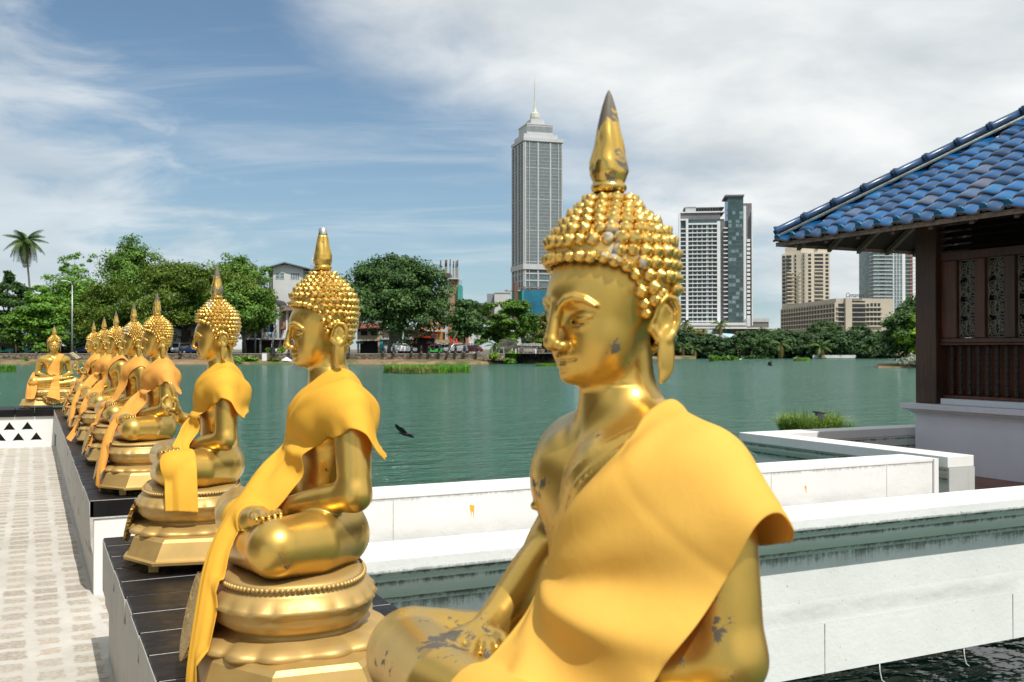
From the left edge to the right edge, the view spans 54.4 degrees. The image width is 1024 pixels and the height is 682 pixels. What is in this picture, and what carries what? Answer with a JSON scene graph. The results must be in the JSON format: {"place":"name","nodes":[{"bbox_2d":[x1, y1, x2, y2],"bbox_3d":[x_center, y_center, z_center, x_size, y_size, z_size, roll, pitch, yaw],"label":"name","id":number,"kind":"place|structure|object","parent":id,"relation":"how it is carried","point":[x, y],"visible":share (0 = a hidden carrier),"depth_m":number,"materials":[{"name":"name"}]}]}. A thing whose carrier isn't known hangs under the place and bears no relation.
{"place":"outdoors","nodes":[
{"label":"outdoors","id":0,"kind":"place"},
{"bbox_2d":[0,364,15,371],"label":"reed island","id":1,"kind":"structure","parent":0,"point":[10,368],"depth_m":112.96,"materials":[{"name":"green plant"}]},
{"bbox_2d":[0,446,114,681],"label":"terrace floor","id":2,"kind":"structure","parent":0,"point":[54,620],"depth_m":6.50,"materials":[{"name":"tile"}]},
{"bbox_2d":[0,406,53,447],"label":"statue ledge","id":3,"kind":"object","parent":2,"relation":"on","point":[21,426],"visible":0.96,"depth_m":15.74,"materials":[{"name":"white paint"}]},
{"bbox_2d":[19,325,78,408],"bbox_3d":[-7.434,0.409,16.187,1.028,1.341,0.637,0,-1,-28],"label":"seated statue","id":4,"kind":"object","parent":3,"relation":"on","point":[51,387],"visible":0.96,"depth_m":16.10,"materials":[{"name":"gold metal"}]},
{"bbox_2d":[54,407,141,594],"bbox_3d":[-4.671,1.494,11.441,0.895,0.901,11.105,0,-1,-26],"label":"statue ledge","id":5,"kind":"object","parent":2,"relation":"on","point":[100,515],"visible":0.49,"depth_m":6.67,"materials":[{"name":"paint"}]},
{"bbox_2d":[62,322,99,415],"bbox_3d":[-5.997,0.391,13.980,0.588,1.341,1.028,0,-1,-26],"label":"seated statue","id":6,"kind":"object","parent":5,"relation":"on","point":[94,357],"visible":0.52,"depth_m":13.90,"materials":[{"name":"gold metal"}]},
{"bbox_2d":[67,317,111,427],"bbox_3d":[-5.041,0.375,11.999,0.588,1.341,1.028,0,-1,-26],"label":"seated statue","id":7,"kind":"object","parent":5,"relation":"on","point":[97,375],"visible":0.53,"depth_m":11.90,"materials":[{"name":"gold metal"}]},
{"bbox_2d":[66,312,127,440],"bbox_3d":[-4.244,0.361,10.274,0.652,1.341,1.028,0,-1,-26],"label":"seated statue","id":8,"kind":"object","parent":5,"relation":"on","point":[92,397],"visible":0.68,"depth_m":10.17,"materials":[{"name":"gold metal"}]},
{"bbox_2d":[82,304,149,461],"bbox_3d":[-3.346,0.346,8.487,0.588,1.341,1.028,0,-1,-26],"label":"seated statue","id":9,"kind":"object","parent":5,"relation":"on","point":[135,366],"visible":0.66,"depth_m":8.38,"materials":[{"name":"gold metal"}]},
{"bbox_2d":[93,293,181,494],"bbox_3d":[-2.587,0.333,6.914,0.588,1.341,1.028,0,-1,-24],"label":"seated statue","id":10,"kind":"object","parent":5,"relation":"on","point":[137,430],"visible":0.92,"depth_m":6.72,"materials":[{"name":"gold metal"}]},
{"bbox_2d":[102,536,397,681],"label":"statue ledge","id":11,"kind":"object","parent":2,"relation":"on","point":[146,610],"visible":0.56,"depth_m":3.79,"materials":[{"name":"paint"}]},
{"bbox_2d":[123,266,251,572],"bbox_3d":[-1.507,0.315,4.681,0.588,1.341,1.028,0,0,-14],"label":"seated statue","id":12,"kind":"object","parent":11,"relation":"on","point":[170,521],"visible":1,"depth_m":4.46,"materials":[{"name":"gold metal"}]},
{"bbox_2d":[179,228,386,681],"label":"seated statue","id":13,"kind":"object","parent":11,"relation":"on","point":[284,588],"visible":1,"depth_m":2.75,"materials":[{"name":"gold metal"}]},
{"bbox_2d":[366,90,793,681],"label":"seated statue","id":14,"kind":"object","parent":11,"relation":"on","point":[660,520],"visible":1,"depth_m":1.36,"materials":[{"name":"gold metal"}]},
{"bbox_2d":[0,351,551,353],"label":"street","id":15,"kind":"structure","parent":0,"point":[351,352],"depth_m":181.53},
{"bbox_2d":[0,344,13,353],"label":"auto rickshaw","id":16,"kind":"object","parent":15,"relation":"on","point":[10,350],"visible":1,"depth_m":176.85,"materials":[{"name":"green metal"}]},
{"bbox_2d":[0,321,25,353],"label":"tree","id":17,"kind":"object","parent":15,"relation":"on","point":[7,332],"visible":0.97,"depth_m":175.91,"materials":[{"name":"green plant"}]},
{"bbox_2d":[0,270,33,352],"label":"tree","id":18,"kind":"object","parent":15,"relation":"on","point":[11,302],"visible":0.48,"depth_m":184.78,"materials":[{"name":"green plant"}]},
{"bbox_2d":[1,333,35,352],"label":"shrub","id":19,"kind":"object","parent":15,"relation":"on","point":[18,348],"visible":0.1,"depth_m":197.17,"materials":[{"name":"green plant"}]},
{"bbox_2d":[3,230,47,352],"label":"palm tree","id":20,"kind":"object","parent":15,"relation":"on","point":[25,245],"visible":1,"depth_m":199.52,"materials":[{"name":"green plant"}]},
{"bbox_2d":[24,344,40,353],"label":"auto rickshaw","id":21,"kind":"object","parent":15,"relation":"on","point":[27,349],"visible":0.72,"depth_m":177.00,"materials":[{"name":"green metal"}]},
{"bbox_2d":[0,285,70,353],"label":"tree","id":22,"kind":"object","parent":15,"relation":"on","point":[44,312],"visible":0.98,"depth_m":176.29,"materials":[{"name":"green plant"}]},
{"bbox_2d":[62,279,86,351],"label":"street lamp","id":23,"kind":"object","parent":15,"relation":"on","point":[72,315],"visible":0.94,"depth_m":177.96,"materials":[{"name":"metal"}]},
{"bbox_2d":[56,251,97,279],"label":"tree","id":24,"kind":"object","parent":15,"relation":"on","point":[66,259],"visible":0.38,"depth_m":217.38,"materials":[{"name":"green plant"}]},
{"bbox_2d":[39,265,118,345],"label":"tree","id":25,"kind":"object","parent":15,"relation":"on","point":[62,288],"visible":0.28,"depth_m":210.53,"materials":[{"name":"green plant"}]},
{"bbox_2d":[73,345,86,352],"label":"parked car","id":26,"kind":"object","parent":15,"relation":"on","point":[81,349],"visible":0.47,"depth_m":181.17,"materials":[{"name":"blue paint"}]},
{"bbox_2d":[62,326,108,352],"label":"shrub","id":27,"kind":"object","parent":15,"relation":"on","point":[77,343],"visible":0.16,"depth_m":194.95,"materials":[{"name":"green plant"}]},
{"bbox_2d":[2,345,171,352],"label":"garden wall","id":28,"kind":"structure","parent":15,"relation":"on","point":[65,351],"depth_m":199.99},
{"bbox_2d":[93,233,165,308],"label":"tree","id":29,"kind":"object","parent":15,"relation":"on","point":[126,262],"visible":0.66,"depth_m":243.27,"materials":[{"name":"green plant"}]},
{"bbox_2d":[65,258,283,342],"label":"tree","id":30,"kind":"object","parent":15,"relation":"on","point":[187,282],"visible":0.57,"depth_m":182.31,"materials":[{"name":"green plant"}]},
{"bbox_2d":[170,343,190,352],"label":"parked car","id":31,"kind":"object","parent":15,"relation":"on","point":[175,347],"visible":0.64,"depth_m":182.50,"materials":[{"name":"white paint"}]},
{"bbox_2d":[171,323,197,352],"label":"shop house","id":32,"kind":"structure","parent":15,"relation":"on","point":[190,330],"depth_m":205.01,"materials":[{"name":"grey tile"}]},
{"bbox_2d":[182,345,197,353],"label":"parked car","id":33,"kind":"object","parent":15,"relation":"on","point":[188,349],"visible":0.38,"depth_m":179.64,"materials":[{"name":"blue paint"}]},
{"bbox_2d":[187,280,280,352],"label":"tree","id":34,"kind":"object","parent":15,"relation":"on","point":[251,308],"visible":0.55,"depth_m":180.25,"materials":[{"name":"green plant"}]},
{"bbox_2d":[206,252,278,299],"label":"tree","id":35,"kind":"object","parent":15,"relation":"on","point":[243,264],"visible":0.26,"depth_m":224.14,"materials":[{"name":"green plant"}]},
{"bbox_2d":[239,305,284,352],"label":"shop house","id":36,"kind":"structure","parent":15,"relation":"on","point":[263,339],"depth_m":197.40,"materials":[{"name":"white paint"}]},
{"bbox_2d":[280,305,293,352],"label":"shop house","id":37,"kind":"structure","parent":15,"relation":"on","point":[287,311],"depth_m":200.85,"materials":[{"name":"white paint"}]},
{"bbox_2d":[268,262,314,305],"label":"gable building","id":38,"kind":"structure","parent":15,"relation":"on","point":[286,278],"depth_m":232.12,"materials":[{"name":"white paint"}]},
{"bbox_2d":[275,272,284,278],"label":"window","id":39,"kind":"structure","parent":38,"relation":"in","point":[278,275],"depth_m":232.11,"materials":[{"name":"glass"}]},
{"bbox_2d":[356,322,403,352],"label":"shop house","id":40,"kind":"structure","parent":15,"relation":"on","point":[369,341],"depth_m":200.03,"materials":[{"name":"paint"}]},
{"bbox_2d":[339,252,458,352],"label":"tree","id":41,"kind":"object","parent":15,"relation":"on","point":[397,295],"visible":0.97,"depth_m":179.49,"materials":[{"name":"green plant"}]},
{"bbox_2d":[391,344,416,352],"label":"parked car","id":42,"kind":"object","parent":15,"relation":"on","point":[402,347],"visible":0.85,"depth_m":179.59,"materials":[{"name":"white paint"}]},
{"bbox_2d":[404,327,424,352],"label":"shop house","id":43,"kind":"structure","parent":15,"relation":"on","point":[409,338],"depth_m":199.00,"materials":[{"name":"white paint"}]},
{"bbox_2d":[412,336,436,352],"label":"shop house","id":44,"kind":"structure","parent":15,"relation":"on","point":[424,342],"depth_m":195.00,"materials":[{"name":"red paint"}]},
{"bbox_2d":[421,318,449,352],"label":"shop house","id":45,"kind":"structure","parent":15,"relation":"on","point":[440,337],"depth_m":199.40,"materials":[{"name":"white paint"}]},
{"bbox_2d":[433,259,462,343],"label":"unfinished building","id":46,"kind":"structure","parent":15,"relation":"on","point":[459,295],"depth_m":217.10,"materials":[{"name":"concrete"}]},
{"bbox_2d":[442,344,467,353],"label":"parked car","id":47,"kind":"object","parent":15,"relation":"on","point":[459,347],"visible":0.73,"depth_m":178.05,"materials":[{"name":"silver metal"}]},
{"bbox_2d":[448,323,468,352],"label":"shop house","id":48,"kind":"structure","parent":15,"relation":"on","point":[457,342],"depth_m":201.03,"materials":[{"name":"orange paint"}]},
{"bbox_2d":[445,298,486,343],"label":"tree","id":49,"kind":"object","parent":15,"relation":"on","point":[467,320],"visible":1,"depth_m":178.34,"materials":[{"name":"green plant"}]},
{"bbox_2d":[466,345,482,352],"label":"parked car","id":50,"kind":"object","parent":15,"relation":"on","point":[471,348],"visible":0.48,"depth_m":180.31,"materials":[{"name":"red paint"}]},
{"bbox_2d":[469,334,480,352],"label":"shop house","id":51,"kind":"structure","parent":15,"relation":"on","point":[472,340],"depth_m":205.00,"materials":[{"name":"white paint"}]},
{"bbox_2d":[473,299,542,352],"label":"tree","id":52,"kind":"object","parent":15,"relation":"on","point":[502,324],"visible":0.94,"depth_m":189.50,"materials":[{"name":"green plant"}]},
{"bbox_2d":[505,350,519,358],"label":"shrub","id":53,"kind":"object","parent":15,"relation":"on","point":[512,354],"visible":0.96,"depth_m":176.13,"materials":[{"name":"green plant"}]},
{"bbox_2d":[518,333,551,354],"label":"tree","id":54,"kind":"object","parent":15,"relation":"on","point":[529,336],"visible":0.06,"depth_m":210.94,"materials":[{"name":"green plant"}]},
{"bbox_2d":[530,311,548,352],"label":"tree","id":55,"kind":"object","parent":15,"relation":"on","point":[543,323],"visible":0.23,"depth_m":203.60,"materials":[{"name":"green plant"}]},
{"bbox_2d":[0,355,695,363],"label":"bank","id":56,"kind":"structure","parent":0,"point":[549,359],"depth_m":171.95,"materials":[{"name":"soil"}]},
{"bbox_2d":[0,354,475,359],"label":"embankment wall","id":57,"kind":"structure","parent":56,"relation":"on","point":[289,356],"depth_m":174.58,"materials":[{"name":"stone"}]},
{"bbox_2d":[31,341,49,353],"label":"shrub","id":58,"kind":"object","parent":57,"relation":"on","point":[41,347],"visible":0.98,"depth_m":174.78,"materials":[{"name":"green plant"}]},
{"bbox_2d":[270,332,275,353],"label":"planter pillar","id":59,"kind":"structure","parent":57,"relation":"on","point":[272,350],"depth_m":174.33,"materials":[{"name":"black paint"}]},
{"bbox_2d":[232,355,258,361],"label":"shrub","id":60,"kind":"object","parent":56,"relation":"on","point":[246,358],"visible":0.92,"depth_m":171.39,"materials":[{"name":"green plant"}]},
{"bbox_2d":[476,354,504,359],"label":"embankment wall","id":61,"kind":"structure","parent":56,"relation":"on","point":[485,356],"depth_m":174.78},
{"bbox_2d":[484,341,503,360],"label":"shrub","id":62,"kind":"object","parent":56,"relation":"on","point":[495,346],"visible":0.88,"depth_m":176.31,"materials":[{"name":"green plant"}]},
{"bbox_2d":[499,339,518,358],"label":"ruined wall","id":63,"kind":"structure","parent":56,"relation":"on","point":[508,345],"depth_m":182.00,"materials":[{"name":"stone"}]},
{"bbox_2d":[519,344,544,360],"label":"balustrade wall","id":64,"kind":"structure","parent":56,"relation":"on","point":[532,357],"depth_m":183.99,"materials":[{"name":"concrete"}]},
{"bbox_2d":[652,339,679,355],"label":"tree","id":65,"kind":"object","parent":56,"relation":"on","point":[676,343],"visible":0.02,"depth_m":273.62,"materials":[{"name":"green plant"}]},
{"bbox_2d":[677,343,689,355],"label":"palm tree","id":66,"kind":"object","parent":56,"relation":"on","point":[681,349],"visible":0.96,"depth_m":273.17,"materials":[{"name":"green plant"}]},
{"bbox_2d":[679,319,693,328],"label":"palm tree","id":67,"kind":"object","parent":56,"relation":"on","point":[684,324],"visible":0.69,"depth_m":299.57,"materials":[{"name":"green plant"}]},
{"bbox_2d":[674,328,704,354],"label":"tree","id":68,"kind":"object","parent":56,"relation":"on","point":[685,336],"visible":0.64,"depth_m":277.31,"materials":[{"name":"green plant"}]},
{"bbox_2d":[685,344,700,355],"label":"palm tree","id":69,"kind":"object","parent":56,"relation":"on","point":[694,349],"visible":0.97,"depth_m":273.20,"materials":[{"name":"green plant"}]},
{"bbox_2d":[686,326,708,344],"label":"tree","id":70,"kind":"object","parent":56,"relation":"on","point":[700,332],"visible":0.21,"depth_m":288.10,"materials":[{"name":"green plant"}]},
{"bbox_2d":[688,331,748,358],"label":"tree","id":71,"kind":"object","parent":56,"relation":"on","point":[717,345],"visible":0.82,"depth_m":274.21,"materials":[{"name":"green plant"}]},
{"bbox_2d":[234,349,547,350],"bbox_3d":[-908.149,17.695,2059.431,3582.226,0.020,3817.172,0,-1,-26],"label":"city ground","id":72,"kind":"structure","parent":0,"point":[359,350],"depth_m":604.05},
{"bbox_2d":[505,82,563,321],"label":"tower","id":73,"kind":"structure","parent":72,"relation":"on","point":[537,180],"depth_m":805.77,"materials":[{"name":"grey glass"}]},
{"bbox_2d":[395,424,417,437],"bbox_3d":[-2.884,2.443,27.037,0.642,0.436,0.516,0,0,-13],"label":"crow","id":74,"kind":"object","parent":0,"point":[403,432],"visible":1,"depth_m":26.92,"materials":[{"name":"black paint"}]},
{"bbox_2d":[383,364,471,373],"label":"reed island","id":75,"kind":"structure","parent":0,"point":[426,369],"depth_m":106.66,"materials":[{"name":"green plant"}]},
{"bbox_2d":[487,292,509,313],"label":"building","id":76,"kind":"structure","parent":0,"point":[498,297],"depth_m":520.21,"materials":[{"name":"concrete"}]},
{"bbox_2d":[0,354,1023,681],"bbox_3d":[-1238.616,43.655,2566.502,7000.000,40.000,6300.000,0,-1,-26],"label":"lake","id":77,"kind":"structure","parent":0,"point":[486,422],"depth_m":44.38,"materials":[{"name":"liquid"}]},
{"bbox_2d":[502,357,516,363],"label":"shrub","id":78,"kind":"object","parent":77,"relation":"on","point":[509,360],"visible":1,"depth_m":173.45,"materials":[{"name":"green plant"}]},
{"bbox_2d":[769,339,791,358],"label":"palm tree","id":79,"kind":"object","parent":77,"relation":"on","point":[779,346],"visible":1,"depth_m":273.04,"materials":[{"name":"green plant"}]},
{"bbox_2d":[756,407,865,430],"bbox_3d":[9.009,2.417,29.925,3.626,0.956,3.452,0,-1,37],"label":"grass clump","id":80,"kind":"object","parent":77,"relation":"on","point":[787,422],"visible":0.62,"depth_m":29.58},
{"bbox_2d":[810,340,831,358],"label":"palm tree","id":81,"kind":"object","parent":77,"relation":"on","point":[819,351],"visible":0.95,"depth_m":273.10,"materials":[{"name":"green plant"}]},
{"bbox_2d":[812,355,855,357],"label":"lakeside wall","id":82,"kind":"structure","parent":77,"relation":"on","point":[836,356],"depth_m":273.97,"materials":[{"name":"white paint"}]},
{"bbox_2d":[861,341,881,358],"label":"palm tree","id":83,"kind":"object","parent":77,"relation":"on","point":[870,347],"visible":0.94,"depth_m":272.69,"materials":[{"name":"green plant"}]},
{"bbox_2d":[975,476,1023,489],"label":"pavilion deck","id":84,"kind":"structure","parent":77,"relation":"on","point":[983,483],"depth_m":11.52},
{"bbox_2d":[360,485,1023,681],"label":"parapet wall","id":85,"kind":"structure","parent":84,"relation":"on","point":[846,585],"depth_m":6.55,"materials":[{"name":"paint"}]},
{"bbox_2d":[739,424,974,492],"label":"parapet wall","id":86,"kind":"structure","parent":84,"relation":"on","point":[956,471],"depth_m":11.62,"materials":[{"name":"white paint"}]},
{"bbox_2d":[773,105,1023,482],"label":"pavilion","id":87,"kind":"structure","parent":84,"relation":"on","point":[949,216],"depth_m":12.37,"materials":[{"name":"paint"}]},
{"bbox_2d":[0,0,1023,348],"label":"sky","id":88,"kind":"structure","parent":0,"point":[200,130],"materials":[{"name":"blue"}]},
{"bbox_2d":[678,194,752,329],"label":"tower","id":89,"kind":"structure","parent":0,"point":[716,260],"depth_m":640.36,"materials":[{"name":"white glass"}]},
{"bbox_2d":[706,328,775,333],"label":"building","id":90,"kind":"structure","parent":0,"point":[731,330],"depth_m":556.05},
{"bbox_2d":[747,319,768,329],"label":"building","id":91,"kind":"structure","parent":0,"point":[761,323],"depth_m":700.11,"materials":[{"name":"concrete"}]},
{"bbox_2d":[812,411,830,419],"bbox_3d":[8.047,1.931,25.988,0.413,0.219,0.535,0,-1,-30],"label":"crow","id":92,"kind":"object","parent":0,"point":[819,414],"visible":1,"depth_m":25.92,"materials":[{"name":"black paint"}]},
{"bbox_2d":[859,252,915,312],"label":"tower","id":93,"kind":"structure","parent":0,"point":[884,276],"depth_m":560.41,"materials":[{"name":"white glass"}]},
{"bbox_2d":[876,363,915,367],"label":"point of land","id":94,"kind":"object","parent":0,"point":[889,365],"visible":0.31,"depth_m":141.69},
{"bbox_2d":[876,295,915,364],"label":"tree","id":95,"kind":"object","parent":94,"relation":"on","point":[897,321],"visible":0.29,"depth_m":141.89,"materials":[{"name":"green plant"}]},
{"bbox_2d":[891,313,915,355],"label":"tree","id":96,"kind":"object","parent":94,"relation":"on","point":[910,341],"visible":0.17,"depth_m":138.66,"materials":[{"name":"green plant"}]},
{"bbox_2d":[899,353,915,366],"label":"shrub","id":97,"kind":"object","parent":94,"relation":"on","point":[910,359],"visible":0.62,"depth_m":136.73,"materials":[{"name":"grey plant"}]},
{"bbox_3d":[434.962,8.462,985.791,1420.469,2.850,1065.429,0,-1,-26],"label":"far ground","id":98,"kind":"structure","parent":0,"visible":0},
{"bbox_2d":[711,319,728,337],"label":"palm tree","id":99,"kind":"object","parent":98,"relation":"on","point":[720,324],"visible":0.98,"depth_m":299.76,"materials":[{"name":"green plant"}]},
{"bbox_2d":[725,330,774,358],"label":"tree","id":100,"kind":"object","parent":98,"relation":"on","point":[750,339],"visible":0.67,"depth_m":275.74,"materials":[{"name":"green plant"}]},
{"bbox_2d":[754,327,793,357],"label":"tree","id":101,"kind":"object","parent":98,"relation":"on","point":[766,333],"visible":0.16,"depth_m":288.92,"materials":[{"name":"green plant"}]},
{"bbox_2d":[769,329,811,357],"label":"tree","id":102,"kind":"object","parent":98,"relation":"on","point":[786,335],"visible":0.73,"depth_m":279.01,"materials":[{"name":"green plant"}]},
{"bbox_2d":[782,247,829,305],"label":"hotel tower","id":103,"kind":"structure","parent":98,"relation":"on","point":[805,275],"depth_m":561.41,"materials":[{"name":"beige concrete"}]},
{"bbox_2d":[790,331,842,358],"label":"tree","id":104,"kind":"object","parent":98,"relation":"on","point":[808,350],"visible":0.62,"depth_m":276.47,"materials":[{"name":"green plant"}]},
{"bbox_2d":[799,319,843,357],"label":"tree","id":105,"kind":"object","parent":98,"relation":"on","point":[831,326],"visible":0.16,"depth_m":299.31,"materials":[{"name":"green plant"}]},
{"bbox_2d":[781,298,892,340],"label":"hotel wing","id":106,"kind":"structure","parent":98,"relation":"on","point":[846,313],"depth_m":440.16,"materials":[{"name":"concrete"}]},
{"bbox_2d":[821,327,868,358],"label":"tree","id":107,"kind":"object","parent":98,"relation":"on","point":[843,339],"visible":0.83,"depth_m":275.42,"materials":[{"name":"green plant"}]},
{"bbox_2d":[844,323,881,357],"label":"tree","id":108,"kind":"object","parent":98,"relation":"on","point":[861,327],"visible":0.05,"depth_m":290.62,"materials":[{"name":"green plant"}]},
{"bbox_2d":[850,328,897,358],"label":"tree","id":109,"kind":"object","parent":98,"relation":"on","point":[869,336],"visible":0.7,"depth_m":273.69,"materials":[{"name":"green plant"}]},
{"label":"bridge deck","id":110,"kind":"structure","parent":0,"visible":0},
{"bbox_2d":[363,454,938,542],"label":"parapet wall","id":111,"kind":"structure","parent":110,"relation":"on","point":[405,512],"depth_m":7.67,"materials":[{"name":"paint"}]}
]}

